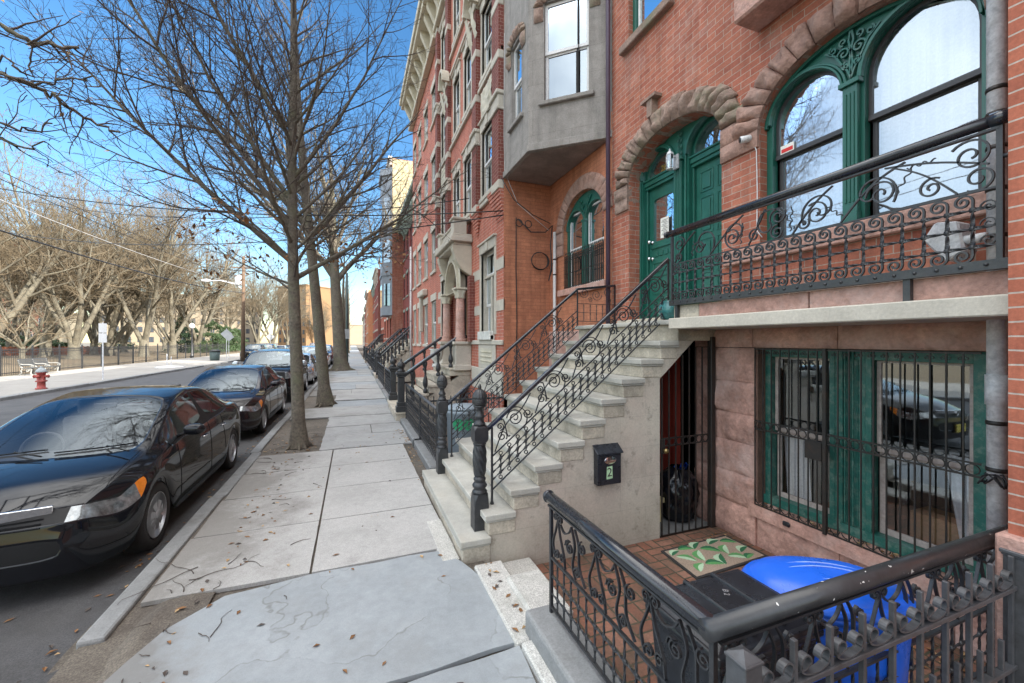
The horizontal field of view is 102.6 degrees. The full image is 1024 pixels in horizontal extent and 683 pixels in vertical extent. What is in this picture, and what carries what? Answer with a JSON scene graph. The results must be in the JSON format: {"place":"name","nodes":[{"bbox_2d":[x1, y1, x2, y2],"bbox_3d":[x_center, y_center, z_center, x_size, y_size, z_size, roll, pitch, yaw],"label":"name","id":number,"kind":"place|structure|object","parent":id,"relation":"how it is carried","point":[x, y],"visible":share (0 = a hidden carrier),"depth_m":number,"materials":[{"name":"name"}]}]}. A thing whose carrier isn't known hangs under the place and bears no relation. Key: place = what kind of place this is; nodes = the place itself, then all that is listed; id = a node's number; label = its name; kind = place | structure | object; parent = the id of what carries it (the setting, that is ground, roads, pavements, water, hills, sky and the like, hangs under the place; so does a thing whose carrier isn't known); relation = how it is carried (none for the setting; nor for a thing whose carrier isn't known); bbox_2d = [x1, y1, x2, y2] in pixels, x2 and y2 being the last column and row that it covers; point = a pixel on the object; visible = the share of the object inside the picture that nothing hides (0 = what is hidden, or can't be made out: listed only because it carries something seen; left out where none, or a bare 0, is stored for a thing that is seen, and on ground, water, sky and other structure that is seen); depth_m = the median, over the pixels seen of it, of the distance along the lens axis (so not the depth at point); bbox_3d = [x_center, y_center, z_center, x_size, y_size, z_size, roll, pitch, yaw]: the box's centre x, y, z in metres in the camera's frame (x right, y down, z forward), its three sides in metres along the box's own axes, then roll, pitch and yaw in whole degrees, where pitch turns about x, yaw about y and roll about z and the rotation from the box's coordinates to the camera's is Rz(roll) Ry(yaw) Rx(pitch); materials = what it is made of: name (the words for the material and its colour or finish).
{"place":"outdoors","nodes":[
{"label":"outdoors","id":0,"kind":"place"},
{"bbox_2d":[0,346,275,376],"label":"park lawn","id":1,"kind":"structure","parent":0,"point":[95,360],"depth_m":43.33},
{"bbox_2d":[0,147,85,355],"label":"park tree","id":2,"kind":"object","parent":1,"relation":"on","point":[10,334],"visible":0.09,"depth_m":56.03,"materials":[{"name":"brown plant"}]},
{"bbox_2d":[0,269,94,363],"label":"park tree","id":3,"kind":"object","parent":1,"relation":"on","point":[19,345],"visible":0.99,"depth_m":33.25,"materials":[{"name":"brown plant"}]},
{"bbox_2d":[0,246,112,341],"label":"park tree","id":4,"kind":"object","parent":1,"relation":"on","point":[35,310],"visible":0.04,"depth_m":72.09,"materials":[{"name":"brown plant"}]},
{"bbox_2d":[0,116,122,332],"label":"park tree","id":5,"kind":"object","parent":1,"relation":"on","point":[35,279],"visible":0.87,"depth_m":40.39,"materials":[{"name":"brown plant"}]},
{"bbox_2d":[12,150,145,354],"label":"park tree","id":6,"kind":"object","parent":1,"relation":"on","point":[92,336],"visible":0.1,"depth_m":59.36,"materials":[{"name":"brown plant"}]},
{"bbox_2d":[0,178,158,356],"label":"park tree","id":7,"kind":"object","parent":1,"relation":"on","point":[47,337],"visible":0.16,"depth_m":51.38,"materials":[{"name":"brown plant"}]},
{"bbox_2d":[0,107,182,358],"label":"park tree","id":8,"kind":"object","parent":1,"relation":"on","point":[80,332],"visible":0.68,"depth_m":44.19,"materials":[{"name":"brown plant"}]},
{"bbox_2d":[0,343,227,375],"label":"park fence","id":9,"kind":"object","parent":1,"relation":"on","point":[82,357],"visible":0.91,"depth_m":29.24,"materials":[{"name":"metal"}]},
{"bbox_2d":[61,287,179,351],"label":"park tree","id":10,"kind":"object","parent":1,"relation":"on","point":[124,338],"visible":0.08,"depth_m":71.72,"materials":[{"name":"brown plant"}]},
{"bbox_2d":[15,162,230,355],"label":"park tree","id":11,"kind":"object","parent":1,"relation":"on","point":[112,341],"visible":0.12,"depth_m":55.92,"materials":[{"name":"brown plant"}]},
{"bbox_2d":[55,152,215,356],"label":"park tree","id":12,"kind":"object","parent":1,"relation":"on","point":[158,289],"visible":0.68,"depth_m":50.80,"materials":[{"name":"brown plant"}]},
{"bbox_2d":[6,141,264,354],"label":"park tree","id":13,"kind":"object","parent":1,"relation":"on","point":[172,338],"visible":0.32,"depth_m":59.80,"materials":[{"name":"brown plant"}]},
{"bbox_2d":[128,269,207,349],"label":"park tree","id":14,"kind":"object","parent":1,"relation":"on","point":[164,341],"visible":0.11,"depth_m":94.90,"materials":[{"name":"brown plant"}]},
{"bbox_2d":[161,314,190,352],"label":"evergreen tree","id":15,"kind":"object","parent":1,"relation":"on","point":[183,336],"visible":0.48,"depth_m":71.65,"materials":[{"name":"green plant"}]},
{"bbox_2d":[96,294,259,346],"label":"tan building","id":16,"kind":"structure","parent":1,"relation":"on","point":[154,339],"depth_m":170.04,"materials":[{"name":"stone"}]},
{"bbox_2d":[109,202,260,352],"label":"park tree","id":17,"kind":"object","parent":1,"relation":"on","point":[182,310],"visible":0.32,"depth_m":68.07,"materials":[{"name":"brown plant"}]},
{"bbox_2d":[187,319,231,352],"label":"evergreen tree","id":18,"kind":"object","parent":1,"relation":"on","point":[217,337],"visible":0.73,"depth_m":69.28,"materials":[{"name":"green plant"}]},
{"bbox_2d":[187,264,279,329],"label":"park tree","id":19,"kind":"object","parent":1,"relation":"on","point":[227,308],"visible":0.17,"depth_m":108.11,"materials":[{"name":"brown plant"}]},
{"bbox_2d":[205,247,310,347],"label":"park tree","id":20,"kind":"object","parent":1,"relation":"on","point":[275,332],"visible":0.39,"depth_m":93.57,"materials":[{"name":"brown plant"}]},
{"bbox_2d":[215,250,308,347],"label":"park tree","id":21,"kind":"object","parent":1,"relation":"on","point":[254,304],"visible":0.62,"depth_m":87.52,"materials":[{"name":"brown plant"}]},
{"bbox_2d":[265,273,310,344],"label":"park tree","id":22,"kind":"object","parent":1,"relation":"on","point":[286,338],"visible":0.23,"depth_m":124.91,"materials":[{"name":"brown plant"}]},
{"bbox_2d":[0,347,307,395],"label":"pavement","id":23,"kind":"structure","parent":0,"point":[14,384],"depth_m":24.16,"materials":[{"name":"concrete"}]},
{"bbox_2d":[17,358,60,375],"bbox_3d":[-27.341,1.432,23.738,0.692,0.924,2.300,0,0,-21],"label":"park bench","id":24,"kind":"object","parent":23,"relation":"on","point":[32,363],"visible":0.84,"depth_m":23.58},
{"bbox_2d":[201,256,254,361],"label":"utility pole","id":25,"kind":"object","parent":23,"relation":"on","point":[242,282],"visible":0.88,"depth_m":40.84,"materials":[{"name":"brown wood"}]},
{"bbox_2d":[0,230,243,292],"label":"power line","id":26,"kind":"object","parent":25,"relation":"attached to","point":[99,260],"visible":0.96,"depth_m":17.26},
{"bbox_2d":[0,349,331,682],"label":"road","id":27,"kind":"structure","parent":0,"point":[44,614],"depth_m":3.27,"materials":[{"name":"asphalt"}]},
{"bbox_2d":[0,385,240,587],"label":"parked car","id":28,"kind":"object","parent":27,"relation":"on","point":[89,478],"visible":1,"depth_m":3.92,"materials":[{"name":"black metal"}]},
{"bbox_2d":[0,358,245,400],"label":"kerb","id":29,"kind":"structure","parent":27,"relation":"on","point":[31,393],"depth_m":18.42,"materials":[{"name":"concrete"}]},
{"bbox_2d":[172,364,286,433],"bbox_3d":[-6.698,1.286,9.950,2.110,1.429,4.480,0,0,-21],"label":"parked car","id":30,"kind":"object","parent":27,"relation":"on","point":[257,394],"visible":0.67,"depth_m":9.74,"materials":[{"name":"black metal"}]},
{"bbox_2d":[232,348,307,398],"bbox_3d":[-8.766,1.130,15.132,2.280,1.739,4.760,0,0,-21],"label":"parked suv","id":31,"kind":"object","parent":27,"relation":"on","point":[278,367],"visible":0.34,"depth_m":14.98,"materials":[{"name":"grey metal"}]},
{"bbox_2d":[280,353,316,383],"bbox_3d":[-10.663,1.286,20.371,2.110,1.429,4.480,0,0,-21],"label":"parked car","id":32,"kind":"object","parent":27,"relation":"on","point":[310,359],"visible":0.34,"depth_m":19.73,"materials":[{"name":"silver metal"}]},
{"bbox_2d":[0,0,417,342],"label":"sky","id":33,"kind":"structure","parent":0,"point":[405,34],"materials":[{"name":"blue"}]},
{"bbox_2d":[47,353,535,682],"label":"pavement bed","id":34,"kind":"object","parent":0,"point":[85,664],"visible":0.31,"depth_m":2.93,"materials":[{"name":"soil"}]},
{"bbox_2d":[47,591,215,682],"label":"dirt patch","id":35,"kind":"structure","parent":34,"relation":"on","point":[159,617],"depth_m":2.70,"materials":[{"name":"soil"}]},
{"bbox_2d":[117,433,319,682],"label":"fallen twigs","id":36,"kind":"object","parent":34,"relation":"on","point":[215,571],"visible":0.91,"depth_m":3.29,"materials":[{"name":"wood"}]},
{"bbox_2d":[0,0,491,450],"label":"street tree","id":37,"kind":"object","parent":34,"relation":"on","point":[298,439],"visible":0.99,"depth_m":6.94,"materials":[{"name":"brown plant"}]},
{"bbox_2d":[108,0,438,407],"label":"street tree","id":38,"kind":"object","parent":34,"relation":"on","point":[324,395],"visible":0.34,"depth_m":12.05,"materials":[{"name":"brown plant"}]},
{"bbox_2d":[192,73,411,370],"bbox_3d":[-11.884,-6.945,26.662,7.484,17.821,13.987,0,0,45],"label":"street tree","id":39,"kind":"object","parent":34,"relation":"on","point":[340,363],"visible":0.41,"depth_m":26.05,"materials":[{"name":"brown plant"}]},
{"bbox_2d":[373,339,412,381],"bbox_3d":[-6.014,0.950,21.798,2.500,2.200,2.200,0,0,-21],"label":"stone stoop","id":40,"kind":"object","parent":34,"relation":"on","point":[404,355],"visible":0.43,"depth_m":20.91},
{"bbox_2d":[376,326,412,374],"bbox_3d":[-5.699,0.355,20.869,2.345,2.625,0.247,0,0,-21],"label":"iron balustrade","id":41,"kind":"object","parent":40,"relation":"on","point":[378,356],"visible":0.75,"depth_m":20.70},
{"bbox_2d":[387,363,470,426],"bbox_3d":[-2.216,1.350,11.071,2.050,1.400,2.350,0,0,-21],"label":"stone stoop","id":42,"kind":"object","parent":34,"relation":"on","point":[461,380],"visible":0.48,"depth_m":10.19,"materials":[{"name":"stone"}]},
{"bbox_2d":[388,337,441,399],"bbox_3d":[-2.635,0.747,12.040,1.895,1.839,0.247,0,0,-21],"label":"iron balustrade","id":43,"kind":"object","parent":42,"relation":"on","point":[393,368],"visible":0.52,"depth_m":11.70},
{"bbox_2d":[395,335,466,411],"bbox_3d":[-1.874,0.747,10.072,1.895,1.839,0.247,0,0,-21],"label":"iron balustrade","id":44,"kind":"object","parent":42,"relation":"on","point":[401,373],"visible":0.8,"depth_m":9.84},
{"bbox_2d":[427,519,556,682],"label":"pavement edge","id":45,"kind":"object","parent":34,"relation":"on","point":[511,615],"visible":0.55,"depth_m":2.93,"materials":[{"name":"stone"}]},
{"bbox_2d":[141,444,453,606],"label":"pavement","id":46,"kind":"structure","parent":0,"point":[360,492],"depth_m":4.24,"materials":[{"name":"concrete"}]},
{"bbox_2d":[103,551,535,682],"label":"pavement","id":47,"kind":"structure","parent":0,"point":[416,618],"depth_m":2.61,"materials":[{"name":"concrete"}]},
{"bbox_2d":[0,9,146,176],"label":"street tree","id":48,"kind":"object","parent":47,"relation":"on","point":[35,43],"visible":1,"depth_m":4.34,"materials":[{"name":"brown plant"}]},
{"bbox_2d":[290,346,411,450],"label":"pavement","id":49,"kind":"structure","parent":0,"point":[347,427],"depth_m":9.81,"materials":[{"name":"concrete"}]},
{"bbox_2d":[364,289,372,351],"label":"row house","id":50,"kind":"structure","parent":0,"point":[369,315],"depth_m":62.58,"materials":[{"name":"brick"}]},
{"bbox_2d":[372,267,380,345],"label":"row house","id":51,"kind":"structure","parent":0,"point":[376,280],"depth_m":47.62,"materials":[{"name":"brick"}]},
{"bbox_2d":[395,179,412,338],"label":"bracket house","id":52,"kind":"structure","parent":0,"point":[408,243],"depth_m":27.97,"materials":[{"name":"brick"}]},
{"bbox_2d":[80,343,974,656],"bbox_3d":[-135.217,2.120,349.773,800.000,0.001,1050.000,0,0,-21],"label":"ground","id":53,"kind":"structure","parent":0,"point":[360,347],"depth_m":21.20,"materials":[{"name":"soil"}]},
{"bbox_2d":[76,364,332,649],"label":"kerb","id":54,"kind":"structure","parent":53,"relation":"on","point":[105,625],"depth_m":3.51,"materials":[{"name":"concrete"}]},
{"bbox_2d":[278,284,332,345],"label":"orange building","id":55,"kind":"structure","parent":53,"relation":"on","point":[307,337],"depth_m":173.56,"materials":[{"name":"beige brick"}]},
{"bbox_2d":[350,324,362,344],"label":"block","id":56,"kind":"structure","parent":53,"relation":"on","point":[356,334],"depth_m":254.27,"materials":[{"name":"beige stone"}]},
{"bbox_2d":[378,156,412,348],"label":"oriel house","id":57,"kind":"structure","parent":53,"relation":"on","point":[391,301],"depth_m":31.06,"materials":[{"name":"brick"}]},
{"bbox_2d":[399,0,437,385],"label":"red house","id":58,"kind":"structure","parent":53,"relation":"on","point":[425,305],"depth_m":16.94,"materials":[{"name":"brick"}]},
{"bbox_2d":[422,0,549,421],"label":"portico house","id":59,"kind":"structure","parent":53,"relation":"on","point":[477,262],"depth_m":9.43,"materials":[{"name":"red brick"}]},
{"bbox_2d":[0,188,502,215],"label":"overhead cable","id":60,"kind":"object","parent":59,"relation":"attached to","point":[254,213],"visible":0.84,"depth_m":8.66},
{"bbox_2d":[9,215,503,244],"bbox_3d":[-11.873,-3.805,12.297,24.956,2.813,0.023,0,0,20],"label":"overhead cable","id":61,"kind":"object","parent":59,"relation":"attached to","point":[277,240],"visible":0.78,"depth_m":10.24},
{"bbox_2d":[451,158,460,216],"bbox_3d":[-1.548,-4.082,11.677,0.187,1.865,0.940,0,0,-21],"label":"window","id":62,"kind":"structure","parent":59,"relation":"in","point":[458,164],"depth_m":11.77,"materials":[{"name":"stone"}]},
{"bbox_2d":[451,58,460,141],"bbox_3d":[-1.548,-6.808,11.677,0.187,1.915,0.940,0,0,-21],"label":"window","id":63,"kind":"structure","parent":59,"relation":"in","point":[457,70],"depth_m":11.79,"materials":[{"name":"glass"}]},
{"bbox_2d":[461,139,471,217],"bbox_3d":[-1.116,-4.082,10.558,0.187,1.865,0.940,0,0,-21],"label":"window","id":64,"kind":"structure","parent":59,"relation":"in","point":[466,150],"depth_m":10.76,"materials":[{"name":"stone"}]},
{"bbox_2d":[461,26,471,120],"bbox_3d":[-1.116,-6.808,10.558,0.187,1.915,0.940,0,0,-21],"label":"window","id":65,"kind":"structure","parent":59,"relation":"in","point":[465,49],"depth_m":10.75,"materials":[{"name":"glass"}]},
{"bbox_2d":[478,105,491,204],"bbox_3d":[-0.512,-4.082,8.996,0.187,1.865,1.090,0,0,-21],"label":"window","id":66,"kind":"structure","parent":59,"relation":"in","point":[486,120],"depth_m":9.23,"materials":[{"name":"stone"}]},
{"bbox_2d":[478,0,491,86],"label":"window","id":67,"kind":"structure","parent":59,"relation":"in","point":[482,4],"depth_m":9.29,"materials":[{"name":"glass"}]},
{"bbox_2d":[477,233,496,333],"bbox_3d":[-0.481,-1.187,9.007,0.252,2.075,1.210,0,0,-21],"label":"window","id":68,"kind":"structure","parent":59,"relation":"in","point":[488,244],"depth_m":9.18,"materials":[{"name":"wood"}]},
{"bbox_2d":[503,557,572,616],"bbox_3d":[0.158,1.960,3.203,0.395,0.280,0.980,0,0,-21],"label":"yard step","id":69,"kind":"object","parent":53,"relation":"on","point":[527,581],"visible":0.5,"depth_m":3.07,"materials":[{"name":"stone"}]},
{"bbox_2d":[503,0,612,365],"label":"bay house","id":70,"kind":"structure","parent":53,"relation":"on","point":[555,99],"depth_m":6.89,"materials":[{"name":"grey brick"}]},
{"bbox_2d":[566,190,600,286],"bbox_3d":[1.305,-1.812,7.259,0.130,1.665,1.360,0,0,-21],"label":"window frame","id":71,"kind":"structure","parent":70,"relation":"in","point":[584,204],"depth_m":7.24,"materials":[{"name":"green paint"}]},
{"bbox_2d":[526,603,620,682],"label":"fence coping","id":72,"kind":"object","parent":53,"relation":"on","point":[563,655],"visible":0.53,"depth_m":2.31,"materials":[{"name":"stone"}]},
{"bbox_2d":[543,490,1007,682],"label":"yard fence","id":73,"kind":"object","parent":72,"relation":"on","point":[738,626],"visible":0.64,"depth_m":1.77,"materials":[{"name":"metal"}]},
{"bbox_2d":[724,547,1023,682],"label":"neighbour fence","id":74,"kind":"object","parent":72,"relation":"on","point":[745,664],"visible":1,"depth_m":1.69,"materials":[{"name":"grey metal"}]},
{"bbox_2d":[606,0,1007,661],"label":"brick row house","id":75,"kind":"structure","parent":53,"relation":"on","point":[802,90],"depth_m":3.89,"materials":[{"name":"red brick"}]},
{"bbox_2d":[647,179,673,317],"bbox_3d":[2.139,-1.240,5.776,0.119,1.940,0.564,0,0,-29],"label":"door","id":76,"kind":"structure","parent":75,"relation":"in","point":[662,197],"depth_m":5.84,"materials":[{"name":"green paint"}]},
{"bbox_2d":[660,341,754,471],"bbox_3d":[2.284,0.950,5.600,1.900,2.200,2.200,0,0,-21],"label":"basement entrance","id":77,"kind":"object","parent":75,"relation":"attached to","point":[678,361],"visible":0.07,"depth_m":6.45,"materials":[{"name":"black wood"}]},
{"bbox_2d":[660,357,679,470],"bbox_3d":[1.895,1.020,5.691,0.080,2.040,1.150,0,0,-21],"label":"door","id":78,"kind":"structure","parent":77,"relation":"in","point":[672,369],"depth_m":5.25,"materials":[{"name":"red wood"}]},
{"bbox_2d":[696,156,721,303],"bbox_3d":[2.447,-1.240,4.940,0.012,1.940,0.590,0,0,-21],"label":"door","id":79,"kind":"structure","parent":75,"relation":"in","point":[708,175],"depth_m":5.03,"materials":[{"name":"green paint"}]},
{"bbox_2d":[669,269,1007,329],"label":"balcony","id":80,"kind":"structure","parent":75,"relation":"attached to","point":[978,296],"depth_m":2.67,"materials":[{"name":"stone"}]},
{"bbox_2d":[663,108,1007,317],"bbox_3d":[2.075,-0.711,3.203,0.076,0.942,2.480,0,0,-21],"label":"balcony railing","id":81,"kind":"object","parent":80,"relation":"on","point":[997,121],"visible":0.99,"depth_m":2.63,"materials":[{"name":"metal"}]},
{"bbox_2d":[844,351,845,522],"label":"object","id":82,"kind":"structure","parent":75,"relation":"in","point":[844,351],"depth_m":3.44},
{"bbox_2d":[852,352,853,525],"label":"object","id":83,"kind":"structure","parent":75,"relation":"in","point":[852,352],"depth_m":3.38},
{"bbox_2d":[754,348,981,587],"bbox_3d":[2.693,0.845,3.336,0.032,1.570,1.578,0,0,-21],"label":"window grille","id":84,"kind":"object","parent":75,"relation":"attached to","point":[816,450],"depth_m":3.29,"materials":[{"name":"metal"}]},
{"bbox_2d":[764,0,985,240],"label":"window frame","id":85,"kind":"structure","parent":75,"relation":"in","point":[855,90],"depth_m":3.34,"materials":[{"name":"green paint"}]},
{"bbox_2d":[764,348,985,583],"bbox_3d":[2.854,0.840,3.406,0.100,1.540,1.595,0,0,-21],"label":"window frame","id":86,"kind":"structure","parent":75,"relation":"in","point":[978,361],"depth_m":3.35,"materials":[{"name":"wood"}]},
{"bbox_2d":[910,506,971,565],"bbox_3d":[3.449,1.515,3.183,0.250,0.270,0.450,0,0,-21],"label":"cardboard box","id":87,"kind":"object","parent":75,"relation":"in","point":[937,525],"visible":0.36,"depth_m":3.24,"materials":[{"name":"cardboard"}]},
{"bbox_2d":[925,221,989,261],"bbox_3d":[2.802,-0.632,2.571,0.160,0.253,0.275,0,0,-21],"label":"meter box","id":88,"kind":"object","parent":75,"relation":"attached to","point":[957,240],"visible":0.67,"depth_m":2.54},
{"bbox_2d":[660,470,706,535],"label":"yard floor","id":89,"kind":"structure","parent":0,"point":[672,526],"depth_m":4.56,"materials":[{"name":"brick"}]},
{"bbox_2d":[422,317,715,564],"bbox_3d":[0.654,0.880,4.997,3.137,2.360,2.130,0,0,-21],"label":"stone stoop","id":90,"kind":"object","parent":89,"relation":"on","point":[620,404],"visible":0.64,"depth_m":4.14,"materials":[{"name":"stone"}]},
{"bbox_2d":[436,371,447,473],"bbox_3d":[-0.908,1.042,5.331,0.144,1.315,0.144,0,0,-21],"label":"newel post","id":91,"kind":"object","parent":90,"relation":"on","point":[442,411],"visible":1,"depth_m":5.28,"materials":[{"name":"metal"}]},
{"bbox_2d":[471,384,488,531],"bbox_3d":[-0.295,1.042,3.745,0.144,1.315,0.144,0,0,-21],"label":"newel post","id":92,"kind":"object","parent":90,"relation":"on","point":[479,438],"visible":1,"depth_m":3.69,"materials":[{"name":"metal"}]},
{"bbox_2d":[448,285,615,456],"bbox_3d":[0.331,0.318,5.810,2.693,2.383,0.044,0,0,-21],"label":"stair railing","id":93,"kind":"object","parent":90,"relation":"on","point":[477,377],"visible":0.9,"depth_m":5.73,"materials":[{"name":"metal"}]},
{"bbox_2d":[487,258,669,504],"bbox_3d":[0.712,0.293,4.157,2.212,2.435,0.044,0,0,-21],"label":"stair railing","id":94,"kind":"object","parent":90,"relation":"on","point":[546,374],"visible":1,"depth_m":4.13,"materials":[{"name":"metal"}]},
{"bbox_2d":[592,442,622,485],"bbox_3d":[0.931,1.191,3.977,0.295,0.378,0.097,0,0,-21],"label":"mailbox","id":95,"kind":"object","parent":90,"relation":"attached to","point":[607,464],"visible":1,"depth_m":3.95,"materials":[{"name":"black metal"}]},
{"bbox_2d":[660,337,714,536],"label":"yard gate","id":96,"kind":"structure","parent":90,"relation":"attached to","point":[710,434],"depth_m":4.44,"materials":[{"name":"black metal"}]},
{"bbox_2d":[660,463,699,522],"bbox_3d":[1.925,1.720,4.749,0.460,0.640,0.462,0,0,30],"label":"rubbish bag","id":97,"kind":"object","parent":89,"relation":"on","point":[679,493],"visible":0.66,"depth_m":4.59,"materials":[{"name":"plastic"}]},
{"bbox_2d":[536,526,985,682],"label":"yard floor","id":98,"kind":"structure","parent":0,"point":[650,554],"depth_m":3.29,"materials":[{"name":"brick"}]},
{"bbox_2d":[3,366,985,682],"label":"leaf litter","id":99,"kind":"object","parent":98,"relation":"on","point":[353,568],"visible":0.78,"depth_m":3.23,"materials":[{"name":"brown plant"}]},
{"bbox_2d":[661,535,768,579],"bbox_3d":[1.919,2.035,3.911,0.920,0.016,0.512,0,0,-21],"label":"door mat","id":100,"kind":"object","parent":98,"relation":"on","point":[707,557],"depth_m":3.88,"materials":[{"name":"green fabric"}]},
{"bbox_2d":[643,569,825,682],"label":"black bin","id":101,"kind":"object","parent":98,"relation":"on","point":[713,593],"visible":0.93,"depth_m":1.76,"materials":[{"name":"plastic"}]},
{"bbox_2d":[742,556,915,682],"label":"blue bin","id":102,"kind":"object","parent":98,"relation":"on","point":[781,574],"visible":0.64,"depth_m":1.93,"materials":[{"name":"plastic"}]},
{"bbox_2d":[995,0,1023,682],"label":"pier house","id":103,"kind":"structure","parent":0,"point":[1011,537],"depth_m":1.99,"materials":[{"name":"brick"}]},
{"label":"yard floor","id":104,"kind":"structure","parent":0,"visible":0},
{"bbox_2d":[400,383,422,446],"bbox_3d":[-2.065,1.502,8.476,0.240,1.096,2.300,0,0,-21],"label":"area fence","id":105,"kind":"object","parent":104,"relation":"on","point":[409,425],"visible":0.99,"depth_m":8.39,"materials":[{"name":"metal"}]},
{"bbox_2d":[413,394,437,469],"bbox_3d":[-1.380,1.502,6.703,0.240,1.096,1.800,0,0,-21],"label":"area fence","id":106,"kind":"object","parent":104,"relation":"on","point":[425,451],"visible":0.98,"depth_m":6.59,"materials":[{"name":"grey metal"}]},
{"bbox_2d":[446,403,475,452],"bbox_3d":[-0.845,1.567,7.178,0.660,0.965,0.660,0,0,-21],"label":"gray bin","id":107,"kind":"object","parent":104,"relation":"on","point":[455,447],"visible":0.47,"depth_m":6.92,"materials":[{"name":"plastic"}]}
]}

